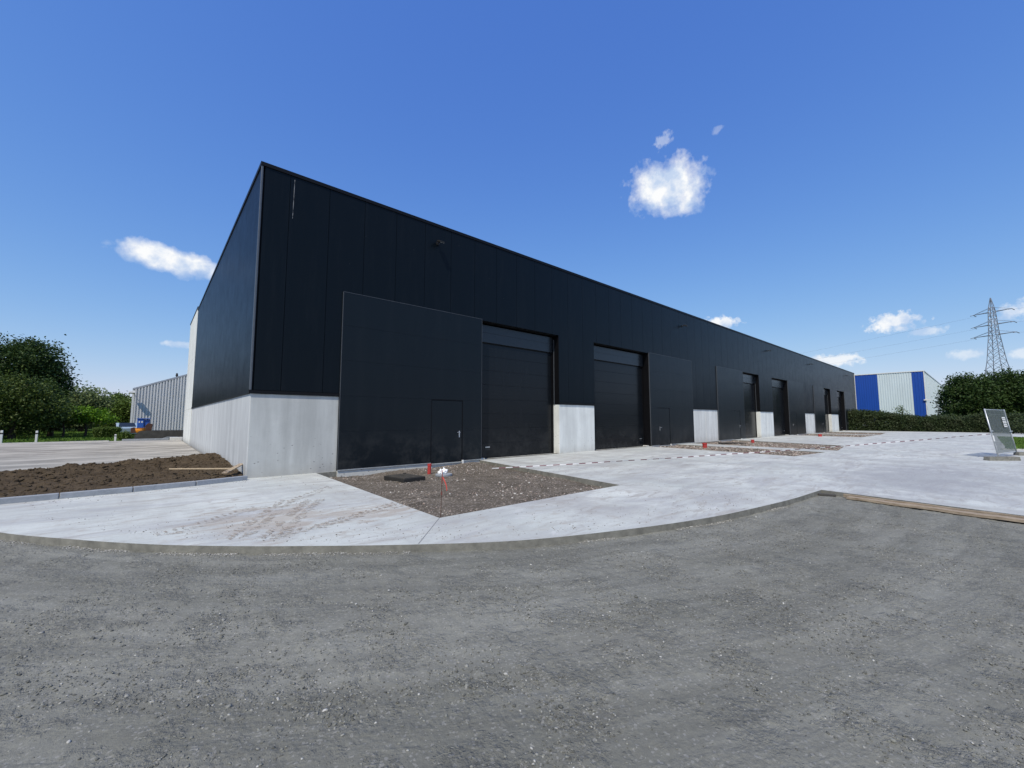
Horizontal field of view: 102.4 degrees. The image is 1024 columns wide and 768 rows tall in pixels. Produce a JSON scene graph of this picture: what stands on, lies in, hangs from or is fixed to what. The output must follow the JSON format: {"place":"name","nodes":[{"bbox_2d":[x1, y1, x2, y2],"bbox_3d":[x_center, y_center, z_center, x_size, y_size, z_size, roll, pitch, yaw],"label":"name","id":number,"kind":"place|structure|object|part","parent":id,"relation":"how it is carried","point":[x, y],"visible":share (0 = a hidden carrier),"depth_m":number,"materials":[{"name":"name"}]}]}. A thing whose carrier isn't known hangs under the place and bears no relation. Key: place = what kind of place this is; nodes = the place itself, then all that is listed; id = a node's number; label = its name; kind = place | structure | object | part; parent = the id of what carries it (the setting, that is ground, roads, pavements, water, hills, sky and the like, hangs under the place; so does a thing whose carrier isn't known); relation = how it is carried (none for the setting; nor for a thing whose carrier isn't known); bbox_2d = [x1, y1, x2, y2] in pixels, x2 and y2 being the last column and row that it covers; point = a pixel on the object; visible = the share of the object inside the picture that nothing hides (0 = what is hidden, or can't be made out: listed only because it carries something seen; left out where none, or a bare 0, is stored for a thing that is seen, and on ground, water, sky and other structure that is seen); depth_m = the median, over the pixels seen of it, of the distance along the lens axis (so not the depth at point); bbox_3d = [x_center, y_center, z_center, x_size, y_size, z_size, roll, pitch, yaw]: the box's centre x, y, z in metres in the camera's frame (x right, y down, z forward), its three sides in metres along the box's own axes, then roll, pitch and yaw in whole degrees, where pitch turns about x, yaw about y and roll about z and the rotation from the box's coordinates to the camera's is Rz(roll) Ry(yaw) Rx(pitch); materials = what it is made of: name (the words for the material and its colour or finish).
{"place":"outdoors","nodes":[
{"label":"outdoors","id":0,"kind":"place"},
{"bbox_2d":[2,430,169,442],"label":"lawn grass","id":1,"kind":"structure","parent":0,"point":[72,435],"depth_m":37.65,"materials":[{"name":"green plant"}]},
{"bbox_2d":[18,428,419,469],"bbox_3d":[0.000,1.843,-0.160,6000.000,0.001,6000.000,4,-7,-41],"label":"ground","id":2,"kind":"structure","parent":0,"point":[337,440],"depth_m":37.64,"materials":[{"name":"grey concrete"}]},
{"bbox_2d":[0,430,2,442],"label":"marker post","id":3,"kind":"object","parent":2,"relation":"on","point":[1,435],"visible":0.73,"depth_m":28.74,"materials":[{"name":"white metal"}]},
{"bbox_2d":[35,431,37,441],"bbox_3d":[-34.443,3.923,29.826,0.126,1.070,0.106,4,-7,-41],"label":"marker post","id":4,"kind":"object","parent":2,"relation":"on","point":[36,436],"visible":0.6,"depth_m":29.80,"materials":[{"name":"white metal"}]},
{"bbox_2d":[0,365,76,438],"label":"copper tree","id":5,"kind":"object","parent":2,"relation":"on","point":[22,409],"visible":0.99,"depth_m":36.78,"materials":[{"name":"green plant"}]},
{"bbox_2d":[0,331,81,434],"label":"broadleaf tree","id":6,"kind":"object","parent":2,"relation":"on","point":[38,357],"visible":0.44,"depth_m":44.34,"materials":[{"name":"green plant"}]},
{"bbox_2d":[7,378,86,436],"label":"bushy tree","id":7,"kind":"object","parent":2,"relation":"on","point":[49,434],"visible":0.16,"depth_m":41.26,"materials":[{"name":"green plant"}]},
{"bbox_2d":[37,423,92,430],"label":"woodland tree","id":8,"kind":"object","parent":2,"relation":"on","point":[69,427],"visible":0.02,"depth_m":62.53,"materials":[{"name":"green plant"}]},
{"bbox_2d":[49,403,83,435],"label":"slim tree","id":9,"kind":"object","parent":2,"relation":"on","point":[73,418],"visible":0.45,"depth_m":40.73,"materials":[{"name":"green plant"}]},
{"bbox_2d":[61,381,114,431],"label":"willow tree","id":10,"kind":"object","parent":2,"relation":"on","point":[85,397],"visible":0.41,"depth_m":59.43,"materials":[{"name":"green plant"}]},
{"bbox_2d":[61,405,120,436],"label":"ornamental tree","id":11,"kind":"object","parent":2,"relation":"on","point":[97,416],"visible":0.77,"depth_m":42.38,"materials":[{"name":"green plant"}]},
{"bbox_2d":[93,426,121,437],"bbox_3d":[-39.358,4.716,40.052,2.181,1.205,1.935,4,-7,-41],"label":"clipped hedge","id":12,"kind":"object","parent":2,"relation":"on","point":[104,432],"visible":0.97,"depth_m":39.50,"materials":[{"name":"green plant"}]},
{"bbox_2d":[95,389,131,426],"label":"woodland tree","id":13,"kind":"object","parent":2,"relation":"on","point":[118,395],"visible":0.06,"depth_m":68.83,"materials":[{"name":"green plant"}]},
{"bbox_2d":[101,396,131,426],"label":"woodland tree","id":14,"kind":"object","parent":2,"relation":"on","point":[122,408],"visible":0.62,"depth_m":60.29,"materials":[{"name":"green plant"}]},
{"bbox_2d":[112,430,134,439],"bbox_3d":[-33.437,4.453,35.558,1.586,0.944,1.300,4,-7,-41],"label":"shrub","id":15,"kind":"object","parent":2,"relation":"on","point":[125,434],"visible":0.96,"depth_m":35.41,"materials":[{"name":"green plant"}]},
{"bbox_2d":[114,423,136,434],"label":"parked car","id":16,"kind":"object","parent":2,"relation":"on","point":[127,426],"visible":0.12,"depth_m":42.53,"materials":[{"name":"white paint"}]},
{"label":"rear window","id":17,"kind":"part","parent":16,"relation":"part of","materials":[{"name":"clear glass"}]},
{"bbox_2d":[129,373,186,429],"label":"corrugated shed","id":18,"kind":"structure","parent":2,"relation":"on","point":[161,404],"depth_m":53.28,"materials":[{"name":"silver metal"}]},
{"bbox_2d":[134,430,182,438],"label":"dock wall","id":19,"kind":"structure","parent":2,"relation":"on","point":[151,434],"depth_m":35.97,"materials":[{"name":"grey concrete"}]},
{"bbox_2d":[135,428,145,432],"bbox_3d":[-32.140,4.056,35.707,0.840,0.480,0.840,4,-7,-41],"label":"orange tub","id":20,"kind":"object","parent":19,"relation":"on","point":[137,430],"visible":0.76,"depth_m":35.38,"materials":[{"name":"plastic"}]},
{"bbox_2d":[137,418,150,427],"bbox_3d":[-32.057,3.405,35.836,0.900,0.840,0.800,4,-7,-41],"label":"blue container","id":21,"kind":"object","parent":20,"relation":"on","point":[142,423],"visible":0.97,"depth_m":35.52,"materials":[{"name":"plastic"}]},
{"bbox_2d":[145,423,152,430],"bbox_3d":[-31.647,3.725,35.902,0.496,0.653,0.300,4,-7,-41],"label":"rusty bucket","id":22,"kind":"object","parent":19,"relation":"on","point":[148,426],"visible":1,"depth_m":35.78,"materials":[{"name":"metal"}]},
{"bbox_2d":[183,161,856,477],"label":"warehouse","id":23,"kind":"structure","parent":2,"relation":"on","point":[373,336],"depth_m":16.00,"materials":[{"name":"metal"}]},
{"bbox_2d":[430,399,462,464],"bbox_3d":[-2.437,1.783,15.463,1.390,2.375,0.156,4,-7,-41],"label":"door","id":24,"kind":"structure","parent":23,"relation":"in","point":[447,415],"depth_m":15.45,"materials":[{"name":"metal"}]},
{"bbox_2d":[481,324,554,457],"bbox_3d":[0.277,0.398,18.505,4.610,5.600,0.150,4,-7,-41],"label":"garage door","id":25,"kind":"structure","parent":23,"relation":"in","point":[518,367],"depth_m":18.44,"materials":[{"name":"metal"}]},
{"bbox_2d":[594,346,644,449],"bbox_3d":[6.116,0.839,23.598,5.330,5.600,0.150,4,-7,-41],"label":"garage door","id":26,"kind":"structure","parent":23,"relation":"in","point":[618,375],"depth_m":23.58,"materials":[{"name":"metal"}]},
{"bbox_2d":[658,408,670,445],"bbox_3d":[9.609,2.693,25.969,1.410,2.375,0.156,4,-7,-41],"label":"door","id":27,"kind":"structure","parent":23,"relation":"in","point":[663,413],"depth_m":25.97,"materials":[{"name":"metal"}]},
{"bbox_2d":[732,410,740,439],"bbox_3d":[18.318,3.351,33.565,1.560,2.375,0.156,4,-7,-41],"label":"door","id":28,"kind":"structure","parent":23,"relation":"in","point":[736,414],"depth_m":33.56,"materials":[{"name":"metal"}]},
{"bbox_2d":[743,374,756,437],"bbox_3d":[20.867,1.954,36.463,3.880,5.600,0.150,4,-7,-41],"label":"garage door","id":29,"kind":"structure","parent":23,"relation":"in","point":[749,387],"depth_m":36.85,"materials":[{"name":"metal"}]},
{"bbox_2d":[772,379,785,435],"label":"garage door","id":30,"kind":"structure","parent":23,"relation":"in","point":[777,386],"depth_m":41.99,"materials":[{"name":"metal"}]},
{"bbox_2d":[792,413,796,434],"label":"door","id":31,"kind":"structure","parent":23,"relation":"in","point":[794,417],"depth_m":43.84,"materials":[{"name":"metal"}]},
{"bbox_2d":[820,414,823,432],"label":"door","id":32,"kind":"structure","parent":23,"relation":"in","point":[821,415],"depth_m":51.19,"materials":[{"name":"metal"}]},
{"bbox_2d":[824,389,828,431],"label":"garage door","id":33,"kind":"structure","parent":23,"relation":"in","point":[825,391],"depth_m":54.76,"materials":[{"name":"metal"}]},
{"bbox_2d":[837,392,842,430],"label":"garage door","id":34,"kind":"structure","parent":23,"relation":"in","point":[838,393],"depth_m":59.83,"materials":[{"name":"metal"}]},
{"bbox_2d":[659,432,883,455],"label":"rubble stones","id":35,"kind":"object","parent":2,"relation":"on","point":[747,450],"visible":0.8,"depth_m":24.39,"materials":[{"name":"grey stone"}]},
{"bbox_2d":[855,370,943,418],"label":"striped shed","id":36,"kind":"structure","parent":2,"relation":"on","point":[913,392],"depth_m":81.33,"materials":[{"name":"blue metal"}]},
{"bbox_2d":[892,405,908,413],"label":"thin sapling","id":37,"kind":"object","parent":2,"relation":"on","point":[901,409],"visible":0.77,"depth_m":64.11,"materials":[{"name":"green plant"}]},
{"bbox_2d":[848,409,1023,432],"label":"long hedge","id":38,"kind":"object","parent":2,"relation":"on","point":[876,420],"visible":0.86,"depth_m":55.74,"materials":[{"name":"green plant"}]},
{"bbox_2d":[930,371,1015,416],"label":"broad bush","id":39,"kind":"object","parent":2,"relation":"on","point":[961,394],"visible":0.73,"depth_m":61.54,"materials":[{"name":"green plant"}]},
{"bbox_2d":[970,298,1018,375],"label":"lattice pylon","id":40,"kind":"object","parent":2,"relation":"on","point":[991,321],"visible":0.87,"depth_m":164.59,"materials":[{"name":"metal"}]},
{"bbox_2d":[982,366,1023,413],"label":"broad bush","id":41,"kind":"object","parent":2,"relation":"on","point":[1013,379],"visible":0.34,"depth_m":59.81,"materials":[{"name":"green plant"}]},
{"bbox_2d":[1008,415,1023,433],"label":"bush","id":42,"kind":"object","parent":2,"relation":"on","point":[1018,427],"visible":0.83,"depth_m":46.50,"materials":[{"name":"green plant"}]},
{"bbox_2d":[329,462,603,517],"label":"bare soil","id":43,"kind":"structure","parent":0,"point":[483,480],"depth_m":10.45,"materials":[{"name":"brown soil"}]},
{"bbox_2d":[384,473,424,482],"bbox_3d":[-3.119,2.721,11.965,1.000,0.182,0.740,-4,-7,41],"label":"manhole","id":44,"kind":"object","parent":43,"relation":"on","point":[403,477],"visible":0.94,"depth_m":11.76,"materials":[{"name":"black metal"}]},
{"bbox_2d":[427,463,431,473],"bbox_3d":[-2.632,2.718,13.127,0.134,0.350,0.130,4,-7,-41],"label":"drain pipe","id":45,"kind":"object","parent":43,"relation":"on","point":[429,465],"visible":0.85,"depth_m":13.08,"materials":[{"name":"red plastic"}]},
{"bbox_2d":[440,470,446,517],"bbox_3d":[-1.154,1.973,6.961,0.115,1.010,0.040,1,-5,-11],"label":"marker stake","id":46,"kind":"object","parent":43,"relation":"on","point":[441,489],"visible":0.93,"depth_m":6.97,"materials":[{"name":"metal"}]},
{"bbox_2d":[435,473,451,476],"bbox_3d":[-2.115,2.813,12.772,0.540,0.060,0.480,4,-7,-41],"label":"round lid","id":47,"kind":"object","parent":43,"relation":"on","point":[444,475],"visible":0.91,"depth_m":12.59,"materials":[{"name":"grey concrete"}]},
{"bbox_2d":[438,467,447,473],"bbox_3d":[-2.187,2.716,12.855,0.326,0.228,0.382,-2,-5,20],"label":"crumpled foil","id":48,"kind":"object","parent":47,"relation":"on","point":[445,471],"visible":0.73,"depth_m":12.80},
{"bbox_2d":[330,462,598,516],"bbox_3d":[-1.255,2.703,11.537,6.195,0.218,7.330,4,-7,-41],"label":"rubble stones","id":49,"kind":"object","parent":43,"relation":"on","point":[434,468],"visible":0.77,"depth_m":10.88,"materials":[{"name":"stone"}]},
{"bbox_2d":[0,495,1023,767],"bbox_3d":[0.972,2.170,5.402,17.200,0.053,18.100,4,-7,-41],"label":"gravel road","id":50,"kind":"structure","parent":0,"point":[676,713],"depth_m":3.04,"materials":[{"name":"grey gravel"}]},
{"bbox_2d":[0,506,786,557],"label":"edge grit","id":51,"kind":"object","parent":50,"relation":"on","point":[191,554],"visible":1,"depth_m":5.28,"materials":[{"name":"grey gravel"}]},
{"bbox_2d":[818,493,835,495],"bbox_3d":[7.021,2.469,9.184,0.320,0.035,0.080,-3,-6,29],"label":"dark offcut","id":52,"kind":"object","parent":50,"relation":"on","point":[823,494],"visible":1,"depth_m":9.15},
{"bbox_2d":[843,494,1023,518],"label":"formwork plank","id":53,"kind":"object","parent":50,"relation":"on","point":[958,509],"visible":0.55,"depth_m":7.61,"materials":[{"name":"brown wood"}]},
{"bbox_2d":[846,496,1023,522],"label":"formwork plank","id":54,"kind":"object","parent":50,"relation":"on","point":[989,516],"visible":1,"depth_m":7.54,"materials":[{"name":"brown wood"}]},
{"bbox_2d":[0,431,1023,545],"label":"concrete slab","id":55,"kind":"structure","parent":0,"point":[955,471],"depth_m":8.72,"materials":[{"name":"grey concrete"}]},
{"bbox_2d":[0,493,58,504],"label":"kerbstone","id":56,"kind":"object","parent":55,"relation":"on","point":[27,498],"visible":0.56,"depth_m":8.05,"materials":[{"name":"grey concrete"}]},
{"bbox_2d":[0,440,108,443],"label":"yard kerb","id":57,"kind":"structure","parent":55,"relation":"on","point":[57,442],"depth_m":28.85,"materials":[{"name":"concrete"}]},
{"bbox_2d":[59,487,132,498],"bbox_3d":[-8.814,2.357,8.759,0.110,0.215,1.092,-5,-7,44],"label":"kerbstone","id":58,"kind":"object","parent":55,"relation":"on","point":[75,494],"visible":0.56,"depth_m":8.70,"materials":[{"name":"grey concrete"}]},
{"bbox_2d":[0,453,241,497],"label":"earth heap","id":59,"kind":"object","parent":55,"relation":"on","point":[97,471],"visible":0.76,"depth_m":10.47,"materials":[{"name":"brown soil"}]},
{"bbox_2d":[0,454,242,495],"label":"earth clods","id":60,"kind":"object","parent":59,"relation":"on","point":[102,483],"visible":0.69,"depth_m":10.45,"materials":[{"name":"brown soil"}]},
{"bbox_2d":[169,468,234,468],"bbox_3d":[-8.247,2.255,10.967,1.700,0.028,0.036,0,-5,-2],"label":"timber lath","id":61,"kind":"object","parent":59,"relation":"on","point":[201,468],"visible":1,"depth_m":10.95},
{"bbox_2d":[221,463,242,473],"bbox_3d":[-7.657,2.316,11.321,0.143,0.183,0.828,0,-5,-5],"label":"rough board","id":62,"kind":"object","parent":59,"relation":"on","point":[235,467],"visible":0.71,"depth_m":11.20,"materials":[{"name":"beige wood"}]},
{"bbox_2d":[122,438,168,440],"bbox_3d":[-28.189,4.333,31.717,2.700,0.240,0.250,4,-7,-41],"label":"yard upstand","id":63,"kind":"object","parent":55,"relation":"on","point":[145,439],"visible":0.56,"depth_m":31.57,"materials":[{"name":"grey concrete"}]},
{"bbox_2d":[133,481,195,491],"bbox_3d":[-8.065,2.429,9.585,0.110,0.215,1.121,-4,-6,40],"label":"kerbstone","id":64,"kind":"object","parent":55,"relation":"on","point":[162,486],"visible":0.56,"depth_m":9.52,"materials":[{"name":"grey concrete"}]},
{"bbox_2d":[170,437,182,440],"bbox_3d":[-26.550,4.365,32.555,0.770,0.320,0.850,4,-7,-41],"label":"concrete step","id":65,"kind":"object","parent":55,"relation":"on","point":[176,438],"visible":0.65,"depth_m":32.25,"materials":[{"name":"white concrete"}]},
{"bbox_2d":[196,475,246,485],"bbox_3d":[-7.387,2.508,10.501,0.110,0.215,1.143,-3,-6,33],"label":"kerbstone","id":66,"kind":"object","parent":55,"relation":"on","point":[219,480],"visible":0.56,"depth_m":10.44,"materials":[{"name":"grey concrete"}]},
{"bbox_2d":[157,490,427,538],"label":"dried mud tracks","id":67,"kind":"object","parent":55,"relation":"on","point":[290,515],"visible":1,"depth_m":6.71},
{"bbox_2d":[25,459,747,541],"bbox_3d":[-1.510,2.412,9.345,13.728,0.019,10.087,4,-7,-41],"label":"loose grit","id":68,"kind":"object","parent":55,"relation":"on","point":[387,510],"visible":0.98,"depth_m":6.62,"materials":[{"name":"grey gravel"}]},
{"bbox_2d":[0,432,1022,554],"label":"slab edge","id":69,"kind":"object","parent":55,"relation":"attached to","point":[531,543],"visible":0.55,"depth_m":5.52,"materials":[{"name":"grey concrete"}]},
{"bbox_2d":[418,439,1018,543],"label":"slab joints","id":70,"kind":"object","parent":55,"relation":"on","point":[593,456],"visible":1,"depth_m":9.59,"materials":[{"name":"grey concrete"}]},
{"bbox_2d":[984,409,1016,455],"bbox_3d":[21.370,2.105,18.009,3.311,2.020,0.308,3,-6,-29],"label":"sign board","id":71,"kind":"object","parent":55,"relation":"on","point":[1000,432],"visible":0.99,"depth_m":17.96,"materials":[{"name":"metal"}]},
{"bbox_2d":[492,434,988,468],"bbox_3d":[9.728,2.400,15.247,21.141,0.980,0.072,1,-5,-11],"label":"barrier tape","id":72,"kind":"object","parent":71,"relation":"attached to","point":[728,454],"visible":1,"depth_m":14.85,"materials":[{"name":"plastic"}]},
{"bbox_2d":[983,456,1020,460],"bbox_3d":[19.311,2.937,16.234,1.232,0.150,0.240,0,-5,0],"label":"fence foot","id":73,"kind":"object","parent":55,"relation":"on","point":[1001,458],"visible":1,"depth_m":16.12},
{"bbox_2d":[1013,452,1023,455],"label":"fence foot","id":74,"kind":"object","parent":55,"relation":"on","point":[1019,453],"visible":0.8,"depth_m":18.45},
{"bbox_2d":[0,0,1023,396],"label":"sky","id":75,"kind":"structure","parent":0,"point":[804,177],"materials":[{"name":"blue"}]},
{"bbox_2d":[676,447,815,455],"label":"bare soil","id":76,"kind":"structure","parent":0,"point":[755,453],"depth_m":20.64,"materials":[{"name":"brown soil"}]},
{"bbox_2d":[716,443,840,449],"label":"bare soil","id":77,"kind":"structure","parent":0,"point":[788,446],"depth_m":25.05,"materials":[{"name":"brown soil"}]},
{"bbox_2d":[718,442,745,443],"bbox_3d":[14.913,4.013,27.965,1.600,0.070,0.560,-2,-5,19],"label":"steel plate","id":78,"kind":"object","parent":77,"relation":"on","point":[729,443],"visible":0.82,"depth_m":27.93,"materials":[{"name":"grey metal"}]},
{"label":"grass verge","id":79,"kind":"structure","parent":0,"visible":0},
{"bbox_2d":[1013,437,1023,448],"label":"verge grass","id":80,"kind":"structure","parent":79,"relation":"on","point":[1019,442],"depth_m":27.21,"materials":[{"name":"green plant"}]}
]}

